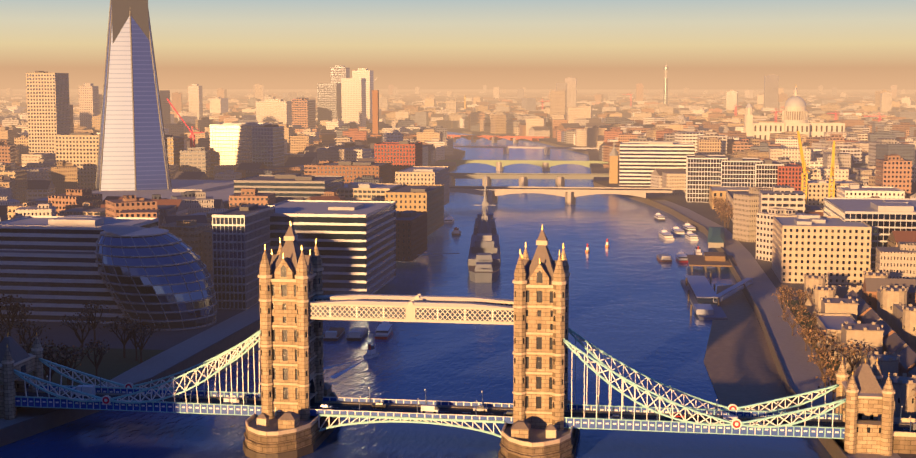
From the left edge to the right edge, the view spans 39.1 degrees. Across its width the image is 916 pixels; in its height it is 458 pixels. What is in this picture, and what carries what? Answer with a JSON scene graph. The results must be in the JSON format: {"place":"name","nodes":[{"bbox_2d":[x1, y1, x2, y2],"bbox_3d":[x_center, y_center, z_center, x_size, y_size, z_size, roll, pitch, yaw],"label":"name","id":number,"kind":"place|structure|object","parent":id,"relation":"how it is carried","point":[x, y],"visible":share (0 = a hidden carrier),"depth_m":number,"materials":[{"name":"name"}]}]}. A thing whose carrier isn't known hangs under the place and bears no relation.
{"place":"outdoors","nodes":[
{"label":"outdoors","id":0,"kind":"place"},
{"bbox_2d":[0,345,164,385],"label":"lawn","id":1,"kind":"structure","parent":0,"point":[114,363],"depth_m":489.30,"materials":[{"name":"green plant"}]},
{"bbox_2d":[0,321,12,342],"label":"tree","id":2,"kind":"object","parent":1,"relation":"on","point":[5,327],"visible":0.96,"depth_m":499.58,"materials":[{"name":"brown plant"}]},
{"bbox_2d":[9,320,50,352],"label":"tree","id":3,"kind":"object","parent":1,"relation":"on","point":[20,330],"visible":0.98,"depth_m":491.02,"materials":[{"name":"brown plant"}]},
{"bbox_2d":[21,336,58,352],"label":"tree","id":4,"kind":"object","parent":1,"relation":"on","point":[25,346],"visible":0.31,"depth_m":458.52,"materials":[{"name":"brown plant"}]},
{"bbox_2d":[43,349,58,384],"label":"tree","id":5,"kind":"object","parent":1,"relation":"on","point":[45,374],"visible":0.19,"depth_m":447.22,"materials":[{"name":"brown plant"}]},
{"bbox_2d":[29,340,81,381],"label":"tree","id":6,"kind":"object","parent":1,"relation":"on","point":[54,355],"visible":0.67,"depth_m":442.30,"materials":[{"name":"brown plant"}]},
{"bbox_2d":[44,345,91,385],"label":"tree","id":7,"kind":"object","parent":1,"relation":"on","point":[73,360],"visible":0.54,"depth_m":448.39,"materials":[{"name":"brown plant"}]},
{"bbox_2d":[54,344,82,383],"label":"tree","id":8,"kind":"object","parent":1,"relation":"on","point":[70,359],"visible":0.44,"depth_m":456.88,"materials":[{"name":"brown plant"}]},
{"bbox_2d":[60,309,102,355],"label":"tree","id":9,"kind":"object","parent":1,"relation":"on","point":[92,325],"visible":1,"depth_m":500.69,"materials":[{"name":"brown plant"}]},
{"bbox_2d":[77,335,111,380],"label":"tree","id":10,"kind":"object","parent":1,"relation":"on","point":[96,364],"visible":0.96,"depth_m":459.97,"materials":[{"name":"brown plant"}]},
{"bbox_2d":[102,314,143,357],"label":"tree","id":11,"kind":"object","parent":1,"relation":"on","point":[124,341],"visible":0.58,"depth_m":499.94,"materials":[{"name":"brown plant"}]},
{"bbox_2d":[119,322,155,360],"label":"tree","id":12,"kind":"object","parent":1,"relation":"on","point":[134,342],"visible":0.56,"depth_m":495.33,"materials":[{"name":"brown plant"}]},
{"bbox_2d":[118,322,163,362],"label":"tree","id":13,"kind":"object","parent":1,"relation":"on","point":[143,338],"visible":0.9,"depth_m":491.88,"materials":[{"name":"brown plant"}]},
{"bbox_2d":[0,132,831,457],"bbox_3d":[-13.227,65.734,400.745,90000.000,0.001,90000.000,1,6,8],"label":"water","id":14,"kind":"structure","parent":0,"point":[628,302],"depth_m":535.36,"materials":[{"name":"blue liquid"}]},
{"bbox_2d":[323,327,345,340],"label":"boat","id":15,"kind":"object","parent":14,"relation":"on","point":[333,334],"visible":0.83,"depth_m":558.98,"materials":[{"name":"grey metal"}]},
{"bbox_2d":[346,327,367,340],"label":"boat","id":16,"kind":"object","parent":14,"relation":"on","point":[357,333],"visible":0.9,"depth_m":559.45,"materials":[{"name":"grey"}]},
{"bbox_2d":[363,344,378,358],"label":"boat","id":17,"kind":"object","parent":14,"relation":"on","point":[371,352],"visible":0.9,"depth_m":522.46,"materials":[{"name":"white"}]},
{"bbox_2d":[374,321,392,338],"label":"boat","id":18,"kind":"object","parent":14,"relation":"on","point":[384,330],"visible":0.81,"depth_m":565.39,"materials":[{"name":"white"}]},
{"bbox_2d":[444,216,454,223],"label":"boat","id":19,"kind":"object","parent":14,"relation":"on","point":[449,220],"visible":0.94,"depth_m":1032.60,"materials":[{"name":"grey"}]},
{"bbox_2d":[452,227,460,235],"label":"boat","id":20,"kind":"object","parent":14,"relation":"on","point":[456,232],"visible":0.96,"depth_m":956.07,"materials":[{"name":"grey metal"}]},
{"bbox_2d":[323,182,592,378],"bbox_3d":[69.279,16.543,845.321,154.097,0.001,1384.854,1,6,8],"label":"boat wakes","id":21,"kind":"object","parent":14,"relation":"on","point":[339,373],"visible":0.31,"depth_m":502.96,"materials":[{"name":"white liquid"}]},
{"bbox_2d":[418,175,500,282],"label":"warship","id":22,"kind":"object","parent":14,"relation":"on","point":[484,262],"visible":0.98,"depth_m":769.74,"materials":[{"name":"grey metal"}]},
{"bbox_2d":[447,135,549,143],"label":"bridge","id":23,"kind":"structure","parent":14,"relation":"in","point":[494,139],"depth_m":2510.99,"materials":[{"name":"brown"}]},
{"bbox_2d":[438,160,608,171],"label":"bridge","id":24,"kind":"structure","parent":14,"relation":"in","point":[545,165],"depth_m":1675.36,"materials":[{"name":"green"}]},
{"bbox_2d":[454,146,598,154],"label":"bridge","id":25,"kind":"structure","parent":14,"relation":"in","point":[506,150],"depth_m":2085.02,"materials":[{"name":"grey concrete"}]},
{"bbox_2d":[449,173,608,186],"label":"bridge","id":26,"kind":"structure","parent":14,"relation":"in","point":[559,178],"depth_m":1416.29,"materials":[{"name":"beige concrete"}]},
{"bbox_2d":[449,186,671,204],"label":"bridge","id":27,"kind":"structure","parent":14,"relation":"in","point":[570,194],"depth_m":1204.58,"materials":[{"name":"concrete"}]},
{"bbox_2d":[654,213,665,220],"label":"boat","id":28,"kind":"object","parent":14,"relation":"on","point":[658,216],"visible":1,"depth_m":1058.14,"materials":[{"name":"grey"}]},
{"bbox_2d":[656,254,672,261],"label":"boat","id":29,"kind":"object","parent":14,"relation":"on","point":[664,257],"visible":0.92,"depth_m":808.14,"materials":[{"name":"brown"}]},
{"bbox_2d":[658,230,674,239],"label":"boat","id":30,"kind":"object","parent":14,"relation":"on","point":[665,234],"visible":0.96,"depth_m":928.04,"materials":[{"name":"white"}]},
{"bbox_2d":[671,226,684,235],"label":"boat","id":31,"kind":"object","parent":14,"relation":"on","point":[676,230],"visible":0.96,"depth_m":953.78,"materials":[{"name":"blue"}]},
{"bbox_2d":[676,252,687,262],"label":"boat","id":32,"kind":"object","parent":14,"relation":"on","point":[681,257],"visible":0.88,"depth_m":808.01,"materials":[{"name":"red"}]},
{"bbox_2d":[682,221,696,231],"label":"boat","id":33,"kind":"object","parent":14,"relation":"on","point":[686,226],"visible":0.98,"depth_m":980.48,"materials":[{"name":"grey"}]},
{"bbox_2d":[685,228,698,240],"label":"boat","id":34,"kind":"object","parent":14,"relation":"on","point":[690,235],"visible":1,"depth_m":922.85,"materials":[{"name":"white"}]},
{"bbox_2d":[693,246,701,254],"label":"boat","id":35,"kind":"object","parent":14,"relation":"on","point":[697,251],"visible":0.96,"depth_m":843.94,"materials":[{"name":"white"}]},
{"bbox_2d":[0,89,915,457],"bbox_3d":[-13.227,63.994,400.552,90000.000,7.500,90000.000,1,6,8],"label":"ground","id":36,"kind":"structure","parent":0,"point":[748,359],"depth_m":541.95,"materials":[{"name":"grey concrete"}]},
{"bbox_2d":[0,314,22,332],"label":"tree","id":37,"kind":"object","parent":36,"relation":"on","point":[1,319],"visible":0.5,"depth_m":532.27,"materials":[{"name":"brown plant"}]},
{"bbox_2d":[0,294,29,335],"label":"tree","id":38,"kind":"object","parent":36,"relation":"on","point":[11,297],"visible":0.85,"depth_m":527.86,"materials":[{"name":"brown plant"}]},
{"bbox_2d":[0,299,33,343],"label":"tree","id":39,"kind":"object","parent":36,"relation":"on","point":[23,309],"visible":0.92,"depth_m":527.47,"materials":[{"name":"brown plant"}]},
{"bbox_2d":[74,300,110,342],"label":"tree","id":40,"kind":"object","parent":36,"relation":"on","point":[92,310],"visible":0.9,"depth_m":528.81,"materials":[{"name":"brown plant"}]},
{"bbox_2d":[95,0,171,190],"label":"shard","id":41,"kind":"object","parent":36,"relation":"on","point":[132,152],"visible":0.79,"depth_m":1094.14,"materials":[{"name":"grey glass"}]},
{"bbox_2d":[95,225,216,330],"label":"city hall","id":42,"kind":"structure","parent":36,"relation":"on","point":[149,276],"depth_m":557.15,"materials":[{"name":"blue glass"}]},
{"bbox_2d":[167,98,203,146],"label":"crane","id":43,"kind":"object","parent":36,"relation":"on","point":[191,136],"visible":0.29,"depth_m":1328.80,"materials":[{"name":"red"}]},
{"bbox_2d":[0,71,915,323],"bbox_3d":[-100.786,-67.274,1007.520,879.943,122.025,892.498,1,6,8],"label":"buildings","id":44,"kind":"structure","parent":36,"relation":"on","point":[366,235],"depth_m":713.58,"materials":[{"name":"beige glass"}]},
{"bbox_2d":[0,221,915,457],"bbox_3d":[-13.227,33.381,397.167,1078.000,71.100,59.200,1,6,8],"label":"drawbridge","id":45,"kind":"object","parent":36,"relation":"on","point":[287,418],"depth_m":390.97,"materials":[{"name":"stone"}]},
{"bbox_2d":[72,385,95,396],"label":"truck","id":46,"kind":"object","parent":45,"relation":"on","point":[89,389],"visible":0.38,"depth_m":417.25,"materials":[{"name":"white"}]},
{"bbox_2d":[179,395,193,400],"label":"car","id":47,"kind":"object","parent":45,"relation":"on","point":[183,397],"visible":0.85,"depth_m":412.55,"materials":[{"name":"black"}]},
{"bbox_2d":[223,397,241,404],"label":"van","id":48,"kind":"object","parent":45,"relation":"on","point":[227,400],"visible":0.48,"depth_m":404.75,"materials":[{"name":"white metal"}]},
{"bbox_2d":[318,404,332,409],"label":"car","id":49,"kind":"object","parent":45,"relation":"on","point":[324,406],"visible":0.92,"depth_m":400.47,"materials":[{"name":"white metal"}]},
{"bbox_2d":[372,402,385,407],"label":"car","id":50,"kind":"object","parent":45,"relation":"on","point":[379,404],"visible":1,"depth_m":403.17,"materials":[{"name":"black"}]},
{"bbox_2d":[421,404,438,413],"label":"van","id":51,"kind":"object","parent":45,"relation":"on","point":[428,408],"visible":0.9,"depth_m":395.37,"materials":[{"name":"white metal"}]},
{"bbox_2d":[473,405,487,411],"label":"car","id":52,"kind":"object","parent":45,"relation":"on","point":[481,408],"visible":0.9,"depth_m":398.46,"materials":[{"name":"silver metal"}]},
{"bbox_2d":[503,411,512,415],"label":"car","id":53,"kind":"object","parent":45,"relation":"on","point":[508,413],"visible":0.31,"depth_m":391.92,"materials":[{"name":"black"}]},
{"bbox_2d":[610,415,623,418],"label":"car","id":54,"kind":"object","parent":45,"relation":"on","point":[615,417],"visible":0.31,"depth_m":387.20,"materials":[{"name":"black metal"}]},
{"bbox_2d":[671,413,683,418],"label":"car","id":55,"kind":"object","parent":45,"relation":"on","point":[678,416],"visible":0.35,"depth_m":389.47,"materials":[{"name":"red metal"}]},
{"bbox_2d":[722,415,740,422],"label":"van","id":56,"kind":"object","parent":45,"relation":"on","point":[729,418],"visible":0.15,"depth_m":381.99,"materials":[{"name":"white metal"}]},
{"bbox_2d":[759,420,773,424],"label":"car","id":57,"kind":"object","parent":45,"relation":"on","point":[765,422],"visible":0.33,"depth_m":380.74,"materials":[{"name":"black"}]},
{"bbox_2d":[778,417,792,422],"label":"car","id":58,"kind":"object","parent":45,"relation":"on","point":[788,419],"visible":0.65,"depth_m":384.88,"materials":[{"name":"white"}]},
{"bbox_2d":[911,422,915,431],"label":"van","id":59,"kind":"object","parent":45,"relation":"on","point":[913,427],"visible":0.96,"depth_m":374.27,"materials":[{"name":"white"}]},
{"bbox_2d":[0,83,915,278],"bbox_3d":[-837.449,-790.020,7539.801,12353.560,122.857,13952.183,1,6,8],"label":"city blocks","id":60,"kind":"structure","parent":36,"relation":"on","point":[871,150],"depth_m":1774.56,"materials":[{"name":"beige concrete"}]},
{"bbox_2d":[626,94,633,105],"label":"crane","id":61,"kind":"object","parent":36,"relation":"on","point":[630,98],"visible":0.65,"depth_m":4559.45,"materials":[{"name":"red"}]},
{"bbox_2d":[663,65,668,103],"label":"communications tower","id":62,"kind":"structure","parent":36,"relation":"on","point":[665,93],"depth_m":5027.63,"materials":[{"name":"grey concrete"}]},
{"bbox_2d":[681,227,752,319],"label":"tower pier","id":63,"kind":"structure","parent":36,"relation":"on","point":[702,295],"depth_m":684.81,"materials":[{"name":"grey metal"}]},
{"bbox_2d":[712,200,732,220],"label":"tree","id":64,"kind":"object","parent":36,"relation":"on","point":[717,203],"visible":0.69,"depth_m":1007.20,"materials":[{"name":"brown plant"}]},
{"bbox_2d":[714,206,732,225],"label":"tree","id":65,"kind":"object","parent":36,"relation":"on","point":[728,209],"visible":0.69,"depth_m":974.43,"materials":[{"name":"brown plant"}]},
{"bbox_2d":[718,213,731,227],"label":"tree","id":66,"kind":"object","parent":36,"relation":"on","point":[723,219],"visible":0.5,"depth_m":961.68,"materials":[{"name":"brown plant"}]},
{"bbox_2d":[718,203,732,214],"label":"tree","id":67,"kind":"object","parent":36,"relation":"on","point":[721,207],"visible":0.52,"depth_m":991.90,"materials":[{"name":"brown plant"}]},
{"bbox_2d":[719,209,732,229],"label":"tree","id":68,"kind":"object","parent":36,"relation":"on","point":[725,215],"visible":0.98,"depth_m":944.95,"materials":[{"name":"brown plant"}]},
{"bbox_2d":[774,294,794,319],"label":"tree","id":69,"kind":"object","parent":36,"relation":"on","point":[781,301],"visible":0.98,"depth_m":582.12,"materials":[{"name":"brown plant"}]},
{"bbox_2d":[778,284,792,302],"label":"tree","id":70,"kind":"object","parent":36,"relation":"on","point":[787,287],"visible":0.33,"depth_m":615.94,"materials":[{"name":"brown plant"}]},
{"bbox_2d":[771,285,801,314],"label":"tree","id":71,"kind":"object","parent":36,"relation":"on","point":[785,291],"visible":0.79,"depth_m":594.56,"materials":[{"name":"brown plant"}]},
{"bbox_2d":[778,308,809,335],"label":"tree","id":72,"kind":"object","parent":36,"relation":"on","point":[791,325],"visible":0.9,"depth_m":545.21,"materials":[{"name":"brown plant"}]},
{"bbox_2d":[744,88,844,140],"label":"st pauls","id":73,"kind":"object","parent":36,"relation":"on","point":[794,115],"visible":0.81,"depth_m":2120.07,"materials":[{"name":"stone"}]},
{"bbox_2d":[785,302,807,327],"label":"tree","id":74,"kind":"object","parent":36,"relation":"on","point":[802,311],"visible":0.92,"depth_m":561.88,"materials":[{"name":"brown plant"}]},
{"bbox_2d":[793,288,812,314],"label":"tree","id":75,"kind":"object","parent":36,"relation":"on","point":[800,294],"visible":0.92,"depth_m":592.95,"materials":[{"name":"brown plant"}]},
{"bbox_2d":[797,131,809,204],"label":"crane","id":76,"kind":"object","parent":36,"relation":"on","point":[803,163],"visible":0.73,"depth_m":1053.07,"materials":[{"name":"yellow metal"}]},
{"bbox_2d":[793,312,822,343],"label":"tree","id":77,"kind":"object","parent":36,"relation":"on","point":[804,321],"visible":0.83,"depth_m":526.25,"materials":[{"name":"brown plant"}]},
{"bbox_2d":[799,324,820,350],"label":"tree","id":78,"kind":"object","parent":36,"relation":"on","point":[805,335],"visible":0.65,"depth_m":514.20,"materials":[{"name":"brown plant"}]},
{"bbox_2d":[795,325,826,358],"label":"tree","id":79,"kind":"object","parent":36,"relation":"on","point":[807,340],"visible":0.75,"depth_m":495.67,"materials":[{"name":"brown plant"}]},
{"bbox_2d":[804,330,838,368],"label":"tree","id":80,"kind":"object","parent":36,"relation":"on","point":[822,339],"visible":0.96,"depth_m":479.69,"materials":[{"name":"brown plant"}]},
{"bbox_2d":[811,345,837,379],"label":"tree","id":81,"kind":"object","parent":36,"relation":"on","point":[822,351],"visible":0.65,"depth_m":463.53,"materials":[{"name":"brown plant"}]},
{"bbox_2d":[805,350,845,387],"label":"tree","id":82,"kind":"object","parent":36,"relation":"on","point":[826,363],"visible":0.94,"depth_m":447.10,"materials":[{"name":"brown plant"}]},
{"bbox_2d":[820,369,836,401],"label":"tree","id":83,"kind":"object","parent":36,"relation":"on","point":[829,373],"visible":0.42,"depth_m":427.89,"materials":[{"name":"brown plant"}]},
{"bbox_2d":[828,141,834,197],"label":"crane","id":84,"kind":"object","parent":36,"relation":"on","point":[831,178],"visible":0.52,"depth_m":1028.14,"materials":[{"name":"yellow metal"}]},
{"bbox_2d":[815,364,853,391],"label":"tree","id":85,"kind":"object","parent":36,"relation":"on","point":[833,379],"visible":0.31,"depth_m":412.50,"materials":[{"name":"brown plant"}]},
{"bbox_2d":[786,270,915,417],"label":"tower of london","id":86,"kind":"structure","parent":36,"relation":"on","point":[874,309],"depth_m":515.65,"materials":[{"name":"beige stone"}]},
{"bbox_2d":[828,339,876,374],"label":"tree","id":87,"kind":"object","parent":36,"relation":"on","point":[853,352],"visible":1,"depth_m":463.05,"materials":[{"name":"brown plant"}]},
{"bbox_2d":[0,0,915,89],"label":"sky","id":88,"kind":"structure","parent":0,"point":[210,44],"materials":[{"name":"orange"}]},
{"bbox_2d":[79,66,891,140],"bbox_3d":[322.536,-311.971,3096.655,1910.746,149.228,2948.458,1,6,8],"label":"high-rise buildings","id":89,"kind":"structure","parent":0,"point":[344,97],"depth_m":2578.03,"materials":[{"name":"beige concrete"}]},
{"bbox_2d":[609,143,619,182],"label":"cannon street towers","id":90,"kind":"structure","parent":0,"point":[614,164],"depth_m":1400.42,"materials":[{"name":"yellow brick"}]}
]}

